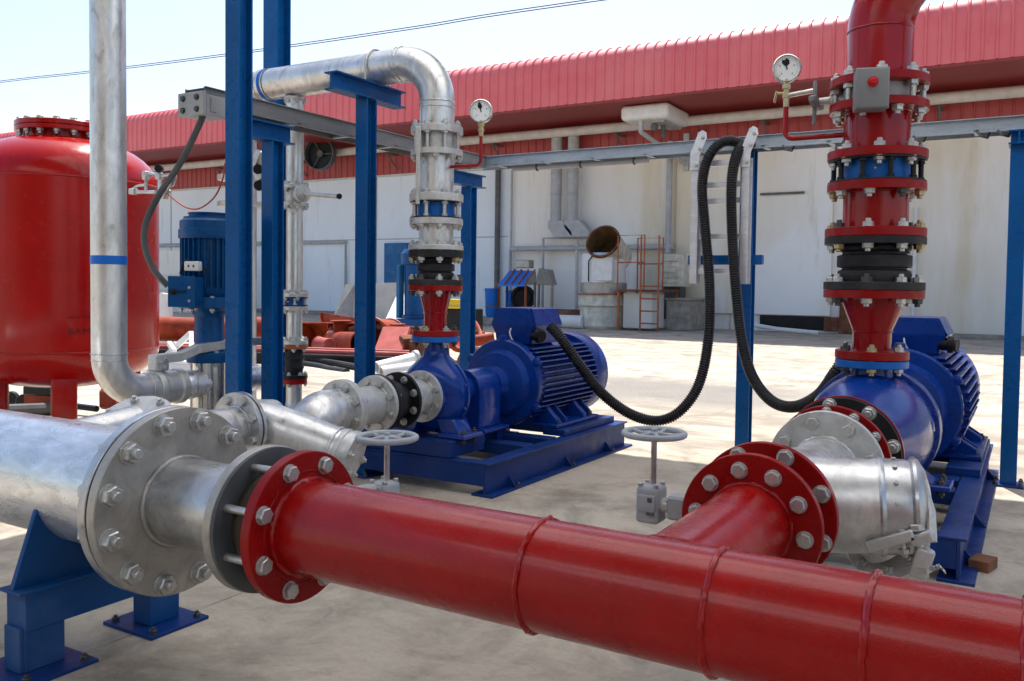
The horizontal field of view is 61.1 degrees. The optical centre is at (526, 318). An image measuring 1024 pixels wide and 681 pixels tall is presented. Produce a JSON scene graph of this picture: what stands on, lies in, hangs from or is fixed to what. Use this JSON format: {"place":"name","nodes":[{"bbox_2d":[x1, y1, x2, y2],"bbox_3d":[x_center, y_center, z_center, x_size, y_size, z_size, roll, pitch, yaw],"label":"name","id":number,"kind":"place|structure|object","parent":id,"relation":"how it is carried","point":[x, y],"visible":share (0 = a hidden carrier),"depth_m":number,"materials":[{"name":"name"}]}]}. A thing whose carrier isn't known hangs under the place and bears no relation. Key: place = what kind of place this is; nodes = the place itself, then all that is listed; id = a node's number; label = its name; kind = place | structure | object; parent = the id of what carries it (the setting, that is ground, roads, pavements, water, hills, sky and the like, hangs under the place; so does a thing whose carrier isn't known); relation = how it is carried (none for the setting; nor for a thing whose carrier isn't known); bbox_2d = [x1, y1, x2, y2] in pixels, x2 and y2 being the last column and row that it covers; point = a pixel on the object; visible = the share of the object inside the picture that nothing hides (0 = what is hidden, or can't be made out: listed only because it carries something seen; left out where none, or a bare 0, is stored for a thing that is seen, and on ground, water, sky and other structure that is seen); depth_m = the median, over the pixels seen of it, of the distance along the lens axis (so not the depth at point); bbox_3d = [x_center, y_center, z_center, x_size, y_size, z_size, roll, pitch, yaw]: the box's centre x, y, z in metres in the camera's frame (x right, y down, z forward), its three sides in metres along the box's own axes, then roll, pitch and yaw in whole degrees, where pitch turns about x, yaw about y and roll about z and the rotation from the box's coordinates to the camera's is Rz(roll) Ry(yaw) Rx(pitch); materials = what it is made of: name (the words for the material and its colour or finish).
{"place":"outdoors","nodes":[
{"label":"outdoors","id":0,"kind":"place"},
{"bbox_2d":[1,0,585,80],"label":"power line","id":1,"kind":"object","parent":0,"point":[334,38],"visible":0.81,"depth_m":51.35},
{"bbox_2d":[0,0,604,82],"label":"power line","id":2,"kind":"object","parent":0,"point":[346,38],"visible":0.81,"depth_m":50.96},
{"bbox_2d":[0,0,959,132],"label":"sky","id":3,"kind":"structure","parent":0,"point":[38,37],"materials":[{"name":"white"}]},
{"bbox_2d":[0,312,1023,680],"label":"ground","id":4,"kind":"structure","parent":0,"point":[332,632],"depth_m":3.31,"materials":[{"name":"concrete"}]},
{"bbox_2d":[9,402,50,414],"bbox_3d":[-3.874,0.706,6.701,0.516,0.100,0.147,-1,2,-31],"label":"floor pipe","id":5,"kind":"object","parent":4,"relation":"on","point":[39,408],"visible":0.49,"depth_m":6.68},
{"bbox_2d":[9,386,115,411],"bbox_3d":[-3.758,0.637,6.915,1.271,0.205,0.258,1,2,19],"label":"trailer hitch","id":6,"kind":"object","parent":4,"relation":"on","point":[37,395],"visible":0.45,"depth_m":6.83,"materials":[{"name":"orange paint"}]},
{"bbox_2d":[0,115,159,419],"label":"pressure tank","id":7,"kind":"object","parent":4,"relation":"on","point":[45,325],"visible":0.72,"depth_m":5.38,"materials":[{"name":"metal"}]},
{"bbox_2d":[128,164,176,198],"bbox_3d":[-2.099,-0.759,4.852,0.391,0.192,0.056,2,2,30],"label":"valve manifold","id":8,"kind":"object","parent":7,"relation":"attached to","point":[159,175],"visible":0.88,"depth_m":4.84,"materials":[{"name":"metal"}]},
{"bbox_2d":[0,509,208,680],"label":"pipe support","id":9,"kind":"object","parent":4,"relation":"on","point":[57,582],"visible":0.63,"depth_m":2.37,"materials":[{"name":"blue paint"}]},
{"bbox_2d":[0,392,267,590],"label":"galvanized header pipe","id":10,"kind":"object","parent":9,"relation":"on","point":[49,465],"visible":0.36,"depth_m":2.38,"materials":[{"name":"metal"}]},
{"bbox_2d":[73,395,170,426],"bbox_3d":[-1.305,0.333,2.745,0.226,0.150,0.367,2,2,30],"label":"header outlet","id":11,"kind":"object","parent":10,"relation":"attached to","point":[120,413],"visible":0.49,"depth_m":2.78,"materials":[{"name":"silver metal"}]},
{"bbox_2d":[77,406,295,596],"bbox_3d":[-0.814,0.483,2.231,0.446,0.492,0.492,2,2,30],"label":"reducing flange spool","id":12,"kind":"object","parent":10,"relation":"attached to","point":[168,484],"visible":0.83,"depth_m":2.16,"materials":[{"name":"metal"}]},
{"bbox_2d":[223,450,1023,680],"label":"red header pipe","id":13,"kind":"object","parent":12,"relation":"attached to","point":[726,576],"visible":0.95,"depth_m":1.61,"materials":[{"name":"metal"}]},
{"bbox_2d":[231,430,418,555],"bbox_3d":[-0.502,0.478,2.236,0.177,0.310,0.616,2,2,30],"label":"butterfly valve","id":14,"kind":"object","parent":13,"relation":"attached to","point":[386,439],"visible":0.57,"depth_m":2.37,"materials":[{"name":"silver metal"}]},
{"bbox_2d":[621,426,687,524],"bbox_3d":[0.483,0.466,2.249,0.507,0.332,0.177,2,2,30],"label":"butterfly valve","id":15,"kind":"object","parent":13,"relation":"attached to","point":[655,504],"visible":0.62,"depth_m":2.29,"materials":[{"name":"silver metal"}]},
{"bbox_2d":[712,410,945,580],"bbox_3d":[0.912,0.515,2.522,0.601,0.407,0.850,2,2,30],"label":"strainer","id":16,"kind":"object","parent":13,"relation":"attached to","point":[878,510],"visible":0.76,"depth_m":2.27,"materials":[{"name":"silver metal"}]},
{"bbox_2d":[240,379,368,477],"bbox_3d":[-0.857,0.474,3.711,0.601,0.360,0.660,2,2,30],"label":"strainer","id":17,"kind":"object","parent":10,"relation":"attached to","point":[329,417],"visible":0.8,"depth_m":3.51,"materials":[{"name":"metal"}]},
{"bbox_2d":[343,375,401,431],"bbox_3d":[-0.780,0.418,4.157,0.280,0.280,0.297,2,2,30],"label":"flanged spool","id":18,"kind":"object","parent":17,"relation":"attached to","point":[378,392],"visible":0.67,"depth_m":4.16,"materials":[{"name":"silver metal"}]},
{"bbox_2d":[159,250,189,312],"bbox_3d":[-12.499,-1.310,30.575,3.004,2.163,1.040,2,2,30],"label":"grey container","id":19,"kind":"object","parent":4,"relation":"on","point":[169,262],"visible":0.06,"depth_m":29.89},
{"bbox_2d":[159,316,224,341],"bbox_3d":[-4.755,0.161,12.301,1.280,0.411,0.382,1,2,1],"label":"machine drum","id":20,"kind":"object","parent":4,"relation":"on","point":[175,329],"visible":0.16,"depth_m":12.15,"materials":[{"name":"orange paint"}]},
{"bbox_2d":[168,212,224,409],"bbox_3d":[-1.659,0.160,4.455,0.360,1.412,0.424,2,2,30],"label":"vertical pump","id":21,"kind":"object","parent":4,"relation":"on","point":[196,288],"visible":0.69,"depth_m":4.40,"materials":[{"name":"blue metal"}]},
{"bbox_2d":[186,365,260,398],"bbox_3d":[-1.617,0.332,4.584,0.152,0.151,0.500,2,2,30],"label":"connecting pipe","id":22,"kind":"object","parent":21,"relation":"attached to","point":[201,383],"visible":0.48,"depth_m":4.42,"materials":[{"name":"metal"}]},
{"bbox_2d":[147,337,260,403],"bbox_3d":[-1.640,0.262,4.541,0.180,0.322,0.731,2,2,30],"label":"lever valve","id":23,"kind":"object","parent":22,"relation":"attached to","point":[176,385],"visible":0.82,"depth_m":4.28,"materials":[{"name":"silver metal"}]},
{"bbox_2d":[89,0,161,401],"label":"vertical pipe","id":24,"kind":"object","parent":23,"relation":"on","point":[117,378],"visible":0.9,"depth_m":3.95,"materials":[{"name":"metal"}]},
{"bbox_2d":[285,385,301,408],"bbox_3d":[-1.606,0.529,4.823,0.094,0.262,0.947,2,2,30],"label":"pipe stub","id":25,"kind":"object","parent":21,"relation":"attached to","point":[293,396],"visible":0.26,"depth_m":5.15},
{"bbox_2d":[283,344,307,387],"bbox_3d":[-1.387,0.277,5.181,0.158,0.258,0.158,2,2,30],"label":"rubber joint","id":26,"kind":"object","parent":25,"relation":"on","point":[294,374],"visible":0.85,"depth_m":5.13,"materials":[{"name":"rubber"}]},
{"bbox_2d":[283,306,308,346],"bbox_3d":[-1.384,0.051,5.173,0.160,0.248,0.168,2,2,30],"label":"riser","id":27,"kind":"object","parent":26,"relation":"on","point":[294,336],"visible":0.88,"depth_m":5.13,"materials":[{"name":"silver metal"}]},
{"bbox_2d":[284,297,307,305],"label":"check valve","id":28,"kind":"object","parent":27,"relation":"on","point":[291,301],"visible":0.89,"depth_m":5.12,"materials":[{"name":"blue paint"}]},
{"bbox_2d":[284,201,308,300],"bbox_3d":[-1.379,-0.397,5.157,0.160,0.582,0.168,2,2,30],"label":"riser","id":29,"kind":"object","parent":28,"relation":"on","point":[294,247],"visible":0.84,"depth_m":5.11,"materials":[{"name":"silver metal"}]},
{"bbox_2d":[284,184,341,202],"bbox_3d":[-1.248,-0.724,5.004,0.128,0.110,0.498,-1,3,-43],"label":"butterfly valve","id":30,"kind":"object","parent":29,"relation":"on","point":[300,193],"visible":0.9,"depth_m":5.02,"materials":[{"name":"silver metal"}]},
{"bbox_2d":[225,0,252,394],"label":"steel post","id":31,"kind":"object","parent":4,"relation":"on","point":[238,168],"visible":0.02,"depth_m":4.12,"materials":[{"name":"metal"}]},
{"bbox_2d":[253,118,294,404],"bbox_3d":[-1.369,-0.065,4.590,0.156,1.920,0.305,2,2,30],"label":"steel post","id":32,"kind":"object","parent":4,"relation":"on","point":[273,138],"visible":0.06,"depth_m":4.60,"materials":[{"name":"metal"}]},
{"bbox_2d":[178,86,487,168],"bbox_3d":[-0.999,-1.087,5.299,0.181,0.141,2.536,2,2,30],"label":"cable tray","id":33,"kind":"object","parent":32,"relation":"on","point":[208,102],"visible":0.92,"depth_m":4.75,"materials":[{"name":"grey paint"}]},
{"bbox_2d":[141,116,205,287],"bbox_3d":[-1.732,-0.583,4.298,0.331,0.864,0.120,1,2,0],"label":"flexible conduit","id":34,"kind":"object","parent":33,"relation":"hanging from","point":[163,187],"visible":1,"depth_m":4.26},
{"bbox_2d":[263,0,290,405],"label":"steel post","id":35,"kind":"object","parent":4,"relation":"on","point":[276,33],"depth_m":5.61,"materials":[{"name":"metal"}]},
{"bbox_2d":[158,343,410,365],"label":"machine beam","id":36,"kind":"structure","parent":4,"relation":"on","point":[338,354],"depth_m":11.34,"materials":[{"name":"metal"}]},
{"bbox_2d":[375,327,410,349],"bbox_3d":[-1.826,0.309,11.790,0.437,0.390,0.783,1,2,5],"label":"sloping plate","id":37,"kind":"object","parent":36,"relation":"on","point":[389,338],"visible":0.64,"depth_m":11.82,"materials":[{"name":"pink paint"}]},
{"bbox_2d":[302,322,354,346],"bbox_3d":[-3.106,0.305,13.402,1.301,0.532,0.741,2,3,35],"label":"machine hood","id":38,"kind":"object","parent":4,"relation":"on","point":[311,331],"visible":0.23,"depth_m":13.86,"materials":[{"name":"orange paint"}]},
{"bbox_2d":[324,331,353,347],"bbox_3d":[-2.693,0.368,12.954,0.371,0.401,0.778,-1,3,-44],"label":"machine drum","id":39,"kind":"object","parent":4,"relation":"on","point":[343,339],"visible":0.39,"depth_m":12.80,"materials":[{"name":"orange paint"}]},
{"bbox_2d":[303,358,379,371],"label":"hoses","id":40,"kind":"object","parent":4,"relation":"on","point":[321,363],"visible":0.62,"depth_m":10.91,"materials":[{"name":"black rubber"}]},
{"bbox_2d":[324,49,405,478],"bbox_3d":[-0.880,-0.295,4.757,0.156,2.379,0.570,2,2,30],"label":"steel post","id":41,"kind":"object","parent":4,"relation":"on","point":[369,96],"visible":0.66,"depth_m":4.73,"materials":[{"name":"metal"}]},
{"bbox_2d":[252,46,462,397],"bbox_3d":[-1.104,-0.441,4.983,1.720,2.089,0.276,2,2,30],"label":"overhead pipe","id":42,"kind":"object","parent":41,"relation":"on","point":[425,73],"visible":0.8,"depth_m":4.69,"materials":[{"name":"silver metal"}]},
{"bbox_2d":[217,149,261,208],"bbox_3d":[-1.710,-0.853,5.327,0.400,0.331,0.280,2,2,30],"label":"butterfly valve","id":43,"kind":"object","parent":42,"relation":"attached to","point":[257,167],"visible":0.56,"depth_m":5.18,"materials":[{"name":"silver metal"}]},
{"bbox_2d":[284,95,308,191],"bbox_3d":[-1.370,-1.027,5.134,0.160,0.564,0.168,2,2,30],"label":"riser","id":44,"kind":"object","parent":42,"relation":"attached to","point":[294,165],"visible":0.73,"depth_m":5.09,"materials":[{"name":"silver metal"}]},
{"bbox_2d":[334,282,404,318],"bbox_3d":[-3.432,-0.086,19.049,1.591,1.441,4.066,-1,3,-42],"label":"steel bin","id":45,"kind":"object","parent":4,"relation":"on","point":[385,300],"visible":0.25,"depth_m":19.76,"materials":[{"name":"metal"}]},
{"bbox_2d":[375,350,420,372],"bbox_3d":[-1.549,0.514,10.397,0.595,0.255,0.189,-1,3,-41],"label":"loose pipe","id":46,"kind":"object","parent":4,"relation":"on","point":[413,355],"visible":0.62,"depth_m":10.36,"materials":[{"name":"metal"}]},
{"bbox_2d":[348,322,449,355],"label":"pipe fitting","id":47,"kind":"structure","parent":4,"relation":"on","point":[406,341],"depth_m":11.59,"materials":[{"name":"metal"}]},
{"bbox_2d":[394,249,423,327],"bbox_3d":[-1.964,-0.412,15.692,0.690,1.728,0.700,2,2,30],"label":"pump","id":48,"kind":"object","parent":4,"relation":"on","point":[409,311],"visible":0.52,"depth_m":15.49,"materials":[{"name":"blue paint"}]},
{"bbox_2d":[447,308,482,336],"bbox_3d":[-1.366,0.098,17.415,0.829,0.598,0.550,2,2,30],"label":"black base","id":49,"kind":"object","parent":4,"relation":"on","point":[453,316],"visible":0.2,"depth_m":17.18,"materials":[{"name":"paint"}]},
{"bbox_2d":[454,170,485,368],"bbox_3d":[-0.434,-0.090,6.184,0.156,1.878,0.380,2,2,30],"label":"steel post","id":50,"kind":"object","parent":4,"relation":"on","point":[471,183],"visible":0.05,"depth_m":6.18,"materials":[{"name":"metal"}]},
{"bbox_2d":[483,316,493,324],"bbox_3d":[-0.916,0.068,23.847,1.400,0.200,1.000,2,2,30],"label":"concrete pad","id":51,"kind":"object","parent":4,"relation":"on","point":[487,320],"visible":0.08,"depth_m":23.36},
{"bbox_2d":[484,288,497,316],"bbox_3d":[-0.966,-0.435,23.630,0.367,0.780,0.367,2,2,30],"label":"barrel","id":52,"kind":"object","parent":51,"relation":"on","point":[490,301],"visible":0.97,"depth_m":23.50,"materials":[{"name":"blue plastic"}]},
{"bbox_2d":[359,415,631,498],"bbox_3d":[-0.164,0.744,5.284,1.005,0.282,1.730,2,2,30],"label":"pump skid","id":53,"kind":"object","parent":4,"relation":"on","point":[521,460],"visible":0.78,"depth_m":4.68,"materials":[{"name":"blue paint"}]},
{"bbox_2d":[391,336,482,444],"bbox_3d":[-0.448,0.369,4.723,0.507,0.558,0.426,2,2,30],"label":"centrifugal pump","id":54,"kind":"object","parent":53,"relation":"on","point":[446,370],"visible":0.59,"depth_m":4.55,"materials":[{"name":"blue paint"}]},
{"bbox_2d":[406,370,442,422],"bbox_3d":[-0.580,0.409,4.500,0.272,0.272,0.237,2,2,30],"label":"flanged spool","id":55,"kind":"object","parent":54,"relation":"attached to","point":[428,383],"visible":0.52,"depth_m":4.49,"materials":[{"name":"silver metal"}]},
{"bbox_2d":[376,372,423,429],"bbox_3d":[-0.672,0.413,4.342,0.284,0.284,0.230,2,2,30],"label":"rubber joint","id":56,"kind":"object","parent":55,"relation":"attached to","point":[406,386],"visible":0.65,"depth_m":4.32,"materials":[{"name":"black rubber"}]},
{"bbox_2d":[408,285,462,347],"bbox_3d":[-0.487,-0.015,4.633,0.291,0.330,0.291,2,2,30],"label":"reducer","id":57,"kind":"object","parent":54,"relation":"on","point":[435,300],"visible":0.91,"depth_m":4.57,"materials":[{"name":"red paint"}]},
{"bbox_2d":[408,249,462,284],"bbox_3d":[-0.483,-0.269,4.624,0.293,0.186,0.293,2,2,30],"label":"rubber joint","id":58,"kind":"object","parent":57,"relation":"on","point":[435,266],"visible":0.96,"depth_m":4.53,"materials":[{"name":"rubber"}]},
{"bbox_2d":[408,217,463,250],"bbox_3d":[-0.481,-0.431,4.618,0.292,0.195,0.292,2,2,30],"label":"riser spool","id":59,"kind":"object","parent":58,"relation":"on","point":[435,232],"visible":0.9,"depth_m":4.53,"materials":[{"name":"silver metal"}]},
{"bbox_2d":[410,200,462,218],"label":"check valve","id":60,"kind":"object","parent":59,"relation":"on","point":[435,208],"visible":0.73,"depth_m":4.52,"materials":[{"name":"blue paint"}]},
{"bbox_2d":[409,136,482,207],"bbox_3d":[-0.422,-0.766,4.604,0.396,0.355,0.286,1,2,2],"label":"riser spool","id":61,"kind":"object","parent":60,"relation":"on","point":[437,179],"visible":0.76,"depth_m":4.52,"materials":[{"name":"silver metal"}]},
{"bbox_2d":[414,126,459,203],"bbox_3d":[-0.476,-0.812,4.603,0.238,0.434,0.242,1,2,-4],"label":"butterfly valve","id":62,"kind":"object","parent":61,"relation":"on","point":[435,139],"visible":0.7,"depth_m":4.49,"materials":[{"name":"silver metal"}]},
{"bbox_2d":[469,99,492,135],"bbox_3d":[-0.232,-1.030,4.466,0.120,0.187,0.064,1,2,6],"label":"pressure gauge","id":63,"kind":"object","parent":61,"relation":"on","point":[481,112],"visible":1,"depth_m":4.44,"materials":[{"name":"silver metal"}]},
{"bbox_2d":[463,367,508,442],"bbox_3d":[-0.293,0.490,4.975,0.300,0.410,0.260,2,2,30],"label":"coupling guard","id":64,"kind":"object","parent":53,"relation":"on","point":[483,414],"visible":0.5,"depth_m":4.89,"materials":[{"name":"blue paint"}]},
{"bbox_2d":[466,307,607,430],"bbox_3d":[0.060,0.303,5.586,0.663,0.748,1.120,2,2,30],"label":"electric motor","id":65,"kind":"object","parent":53,"relation":"on","point":[524,358],"visible":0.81,"depth_m":5.29,"materials":[{"name":"blue paint"}]},
{"bbox_2d":[0,0,1023,340],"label":"warehouse","id":66,"kind":"structure","parent":4,"relation":"on","point":[962,204],"depth_m":22.09,"materials":[{"name":"white paint"}]},
{"bbox_2d":[304,141,336,170],"bbox_3d":[-6.753,-5.387,28.379,1.080,1.080,0.220,1,2,16],"label":"wall fan","id":67,"kind":"object","parent":66,"relation":"attached to","point":[320,156],"depth_m":28.43,"materials":[{"name":"black paint"}]},
{"bbox_2d":[384,243,408,282],"bbox_3d":[-4.238,-1.785,28.286,0.898,1.343,0.190,2,2,30],"label":"wall hatch","id":68,"kind":"object","parent":66,"relation":"attached to","point":[392,255],"depth_m":28.25,"materials":[{"name":"blue paint"}]},
{"bbox_2d":[494,170,500,309],"bbox_3d":[-0.885,-2.357,26.286,0.170,4.630,0.166,2,2,30],"label":"downpipe","id":69,"kind":"object","parent":66,"relation":"attached to","point":[497,227],"visible":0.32,"depth_m":26.21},
{"bbox_2d":[548,137,574,237],"bbox_3d":[1.043,-3.779,24.789,0.798,2.930,0.358,2,2,30],"label":"wall duct","id":70,"kind":"object","parent":66,"relation":"attached to","point":[556,228],"depth_m":24.76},
{"bbox_2d":[564,136,592,236],"bbox_3d":[1.506,-3.763,24.518,0.798,2.930,0.358,2,2,30],"label":"wall duct","id":71,"kind":"object","parent":66,"relation":"attached to","point":[576,227],"depth_m":24.49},
{"bbox_2d":[149,85,1023,176],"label":"eave pipe","id":72,"kind":"object","parent":66,"relation":"attached to","point":[937,99],"visible":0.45,"depth_m":22.42,"materials":[{"name":"metal"}]},
{"bbox_2d":[508,244,674,289],"bbox_3d":[1.694,-1.152,24.659,5.209,1.848,0.146,2,2,30],"label":"wall pipe","id":73,"kind":"object","parent":66,"relation":"attached to","point":[581,248],"depth_m":24.98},
{"bbox_2d":[621,102,703,170],"bbox_3d":[3.552,-4.658,22.497,1.580,1.460,2.026,2,2,30],"label":"flat duct","id":74,"kind":"object","parent":66,"relation":"attached to","point":[664,116],"visible":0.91,"depth_m":21.90,"materials":[{"name":"metal"}]},
{"bbox_2d":[665,141,672,253],"bbox_3d":[3.828,-2.705,23.362,0.160,4.100,0.156,2,2,30],"label":"downpipe","id":75,"kind":"object","parent":66,"relation":"attached to","point":[669,175],"visible":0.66,"depth_m":23.29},
{"bbox_2d":[659,254,690,286],"bbox_3d":[3.873,-1.255,22.723,0.700,0.850,0.630,2,2,30],"label":"condenser","id":76,"kind":"object","parent":66,"relation":"attached to","point":[676,269],"visible":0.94,"depth_m":22.45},
{"bbox_2d":[675,147,833,315],"bbox_3d":[5.799,-2.205,22.430,4.058,4.180,0.100,2,2,30],"label":"sliding door","id":77,"kind":"structure","parent":66,"relation":"in","point":[790,228],"depth_m":21.98,"materials":[{"name":"white paint"}]},
{"bbox_2d":[498,260,536,307],"bbox_3d":[-0.231,-0.703,23.503,1.204,1.783,0.961,2,2,30],"label":"roofed stand","id":78,"kind":"object","parent":4,"relation":"on","point":[514,277],"visible":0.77,"depth_m":23.39,"materials":[{"name":"blue paint"}]},
{"bbox_2d":[510,286,533,306],"bbox_3d":[-0.096,-0.375,23.938,0.634,1.100,0.392,2,2,30],"label":"rubber tire","id":79,"kind":"object","parent":4,"relation":"on","point":[517,297],"visible":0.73,"depth_m":23.85,"materials":[{"name":"black rubber"}]},
{"bbox_2d":[536,268,556,307],"bbox_3d":[0.538,-0.610,24.192,0.544,1.567,0.300,2,2,30],"label":"chute","id":80,"kind":"object","parent":4,"relation":"on","point":[545,276],"visible":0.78,"depth_m":24.05,"materials":[{"name":"metal"}]},
{"bbox_2d":[577,225,631,329],"bbox_3d":[1.976,-1.055,22.326,1.346,2.630,1.389,2,2,30],"label":"duct","id":81,"kind":"object","parent":4,"relation":"on","point":[597,294],"visible":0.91,"depth_m":21.86,"materials":[{"name":"grey metal"}]},
{"bbox_2d":[623,292,663,328],"bbox_3d":[2.939,-0.206,21.753,0.770,0.880,0.800,2,2,30],"label":"cabinet","id":82,"kind":"object","parent":4,"relation":"on","point":[631,310],"visible":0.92,"depth_m":21.44,"materials":[{"name":"metal"}]},
{"bbox_2d":[616,235,679,331],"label":"railed platform","id":83,"kind":"structure","parent":4,"relation":"on","point":[637,290],"depth_m":21.05,"materials":[{"name":"metal"}]},
{"bbox_2d":[665,298,704,330],"bbox_3d":[4.070,-0.116,22.176,0.680,0.820,1.230,2,2,30],"label":"concrete tank","id":84,"kind":"object","parent":4,"relation":"on","point":[685,314],"visible":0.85,"depth_m":21.72,"materials":[{"name":"concrete"}]},
{"bbox_2d":[688,151,763,445],"bbox_3d":[1.291,-0.086,5.552,0.475,1.960,0.216,2,2,30],"label":"steel post","id":85,"kind":"object","parent":4,"relation":"on","point":[743,413],"visible":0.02,"depth_m":5.50,"materials":[{"name":"metal"}]},
{"bbox_2d":[689,126,757,283],"bbox_3d":[1.227,-0.694,5.390,0.427,0.954,0.099,2,2,30],"label":"cable ladder","id":86,"kind":"object","parent":85,"relation":"attached to","point":[696,271],"visible":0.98,"depth_m":5.38,"materials":[{"name":"metal"}]},
{"bbox_2d":[546,135,742,425],"bbox_3d":[0.773,-0.237,5.276,1.300,1.790,0.218,0,2,-11],"label":"flexible hose","id":87,"kind":"object","parent":86,"relation":"hanging from","point":[553,329],"visible":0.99,"depth_m":5.28,"materials":[{"name":"black plastic"}]},
{"bbox_2d":[726,140,840,412],"bbox_3d":[1.438,-0.283,4.970,0.257,1.620,0.983,0,2,-17],"label":"flexible hose","id":88,"kind":"object","parent":86,"relation":"hanging from","point":[765,395],"visible":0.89,"depth_m":5.23,"materials":[{"name":"black plastic"}]},
{"bbox_2d":[930,439,998,586],"bbox_3d":[1.790,0.804,4.319,0.915,0.282,2.320,2,2,30],"label":"pump skid","id":89,"kind":"object","parent":4,"relation":"on","point":[961,533],"visible":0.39,"depth_m":3.64,"materials":[{"name":"blue paint"}]},
{"bbox_2d":[814,358,953,498],"bbox_3d":[1.417,0.455,3.607,0.637,0.565,1.069,2,2,30],"label":"centrifugal pump","id":90,"kind":"object","parent":89,"relation":"on","point":[905,403],"visible":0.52,"depth_m":3.47,"materials":[{"name":"blue paint"}]},
{"bbox_2d":[789,395,903,458],"bbox_3d":[1.087,0.488,3.044,0.414,0.414,0.348,2,2,30],"label":"rubber joint","id":91,"kind":"object","parent":90,"relation":"attached to","point":[877,423],"visible":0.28,"depth_m":3.04,"materials":[{"name":"red paint"}]},
{"bbox_2d":[823,289,924,375],"bbox_3d":[1.450,0.055,3.639,0.396,0.354,0.396,2,2,30],"label":"reducer","id":92,"kind":"object","parent":90,"relation":"on","point":[873,316],"visible":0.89,"depth_m":3.55,"materials":[{"name":"red paint"}]},
{"bbox_2d":[823,235,926,290],"bbox_3d":[1.454,-0.229,3.629,0.398,0.227,0.398,2,2,30],"label":"rubber joint","id":93,"kind":"object","parent":92,"relation":"on","point":[874,262],"visible":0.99,"depth_m":3.50,"materials":[{"name":"rubber"}]},
{"bbox_2d":[825,178,927,237],"bbox_3d":[1.456,-0.432,3.621,0.398,0.259,0.398,2,2,30],"label":"riser spool","id":94,"kind":"object","parent":93,"relation":"on","point":[878,206],"visible":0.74,"depth_m":3.50,"materials":[{"name":"red paint"}]},
{"bbox_2d":[828,154,927,183],"bbox_3d":[1.459,-0.609,3.615,0.384,0.094,0.384,2,2,30],"label":"check valve","id":95,"kind":"object","parent":94,"relation":"on","point":[868,167],"visible":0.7,"depth_m":3.48,"materials":[{"name":"blue paint"}]},
{"bbox_2d":[783,94,929,170],"bbox_3d":[1.423,-0.771,3.672,0.392,0.292,0.539,0,2,-31],"label":"riser spool","id":96,"kind":"object","parent":95,"relation":"on","point":[887,131],"visible":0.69,"depth_m":3.50,"materials":[{"name":"red paint"}]},
{"bbox_2d":[772,54,812,106],"bbox_3d":[1.170,-1.038,3.789,0.187,0.226,0.078,2,2,22],"label":"pressure gauge","id":97,"kind":"object","parent":96,"relation":"on","point":[786,69],"visible":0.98,"depth_m":3.78,"materials":[{"name":"silver metal"}]},
{"bbox_2d":[809,67,925,124],"bbox_3d":[1.405,-0.915,3.585,0.436,0.190,0.445,2,2,30],"label":"butterfly valve","id":98,"kind":"object","parent":96,"relation":"on","point":[874,88],"visible":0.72,"depth_m":3.40,"materials":[{"name":"grey paint"}]},
{"bbox_2d":[830,0,930,126],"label":"riser elbow","id":99,"kind":"object","parent":98,"relation":"on","point":[880,33],"visible":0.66,"depth_m":3.48,"materials":[{"name":"metal"}]},
{"bbox_2d":[839,315,987,460],"bbox_3d":[2.168,0.373,4.885,0.754,0.777,1.400,2,2,30],"label":"electric motor","id":100,"kind":"object","parent":89,"relation":"on","point":[942,369],"visible":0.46,"depth_m":4.44,"materials":[{"name":"blue paint"}]},
{"bbox_2d":[968,553,997,573],"bbox_3d":[1.738,0.932,3.305,0.075,0.042,0.105,3,3,45],"label":"wood block","id":101,"kind":"object","parent":4,"relation":"on","point":[984,563],"depth_m":3.28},
{"bbox_2d":[992,129,1023,489],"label":"steel post","id":102,"kind":"object","parent":4,"relation":"on","point":[1012,357],"visible":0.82,"depth_m":4.68,"materials":[{"name":"metal"}]},
{"bbox_2d":[470,115,1023,170],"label":"cable tray","id":103,"kind":"object","parent":102,"relation":"on","point":[951,129],"visible":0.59,"depth_m":5.47,"materials":[{"name":"metal"}]},
{"bbox_2d":[512,157,648,171],"bbox_3d":[0.358,-1.070,6.044,1.050,0.052,0.052,2,2,30],"label":"tray conduit","id":104,"kind":"object","parent":103,"relation":"attached to","point":[581,164],"visible":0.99,"depth_m":6.01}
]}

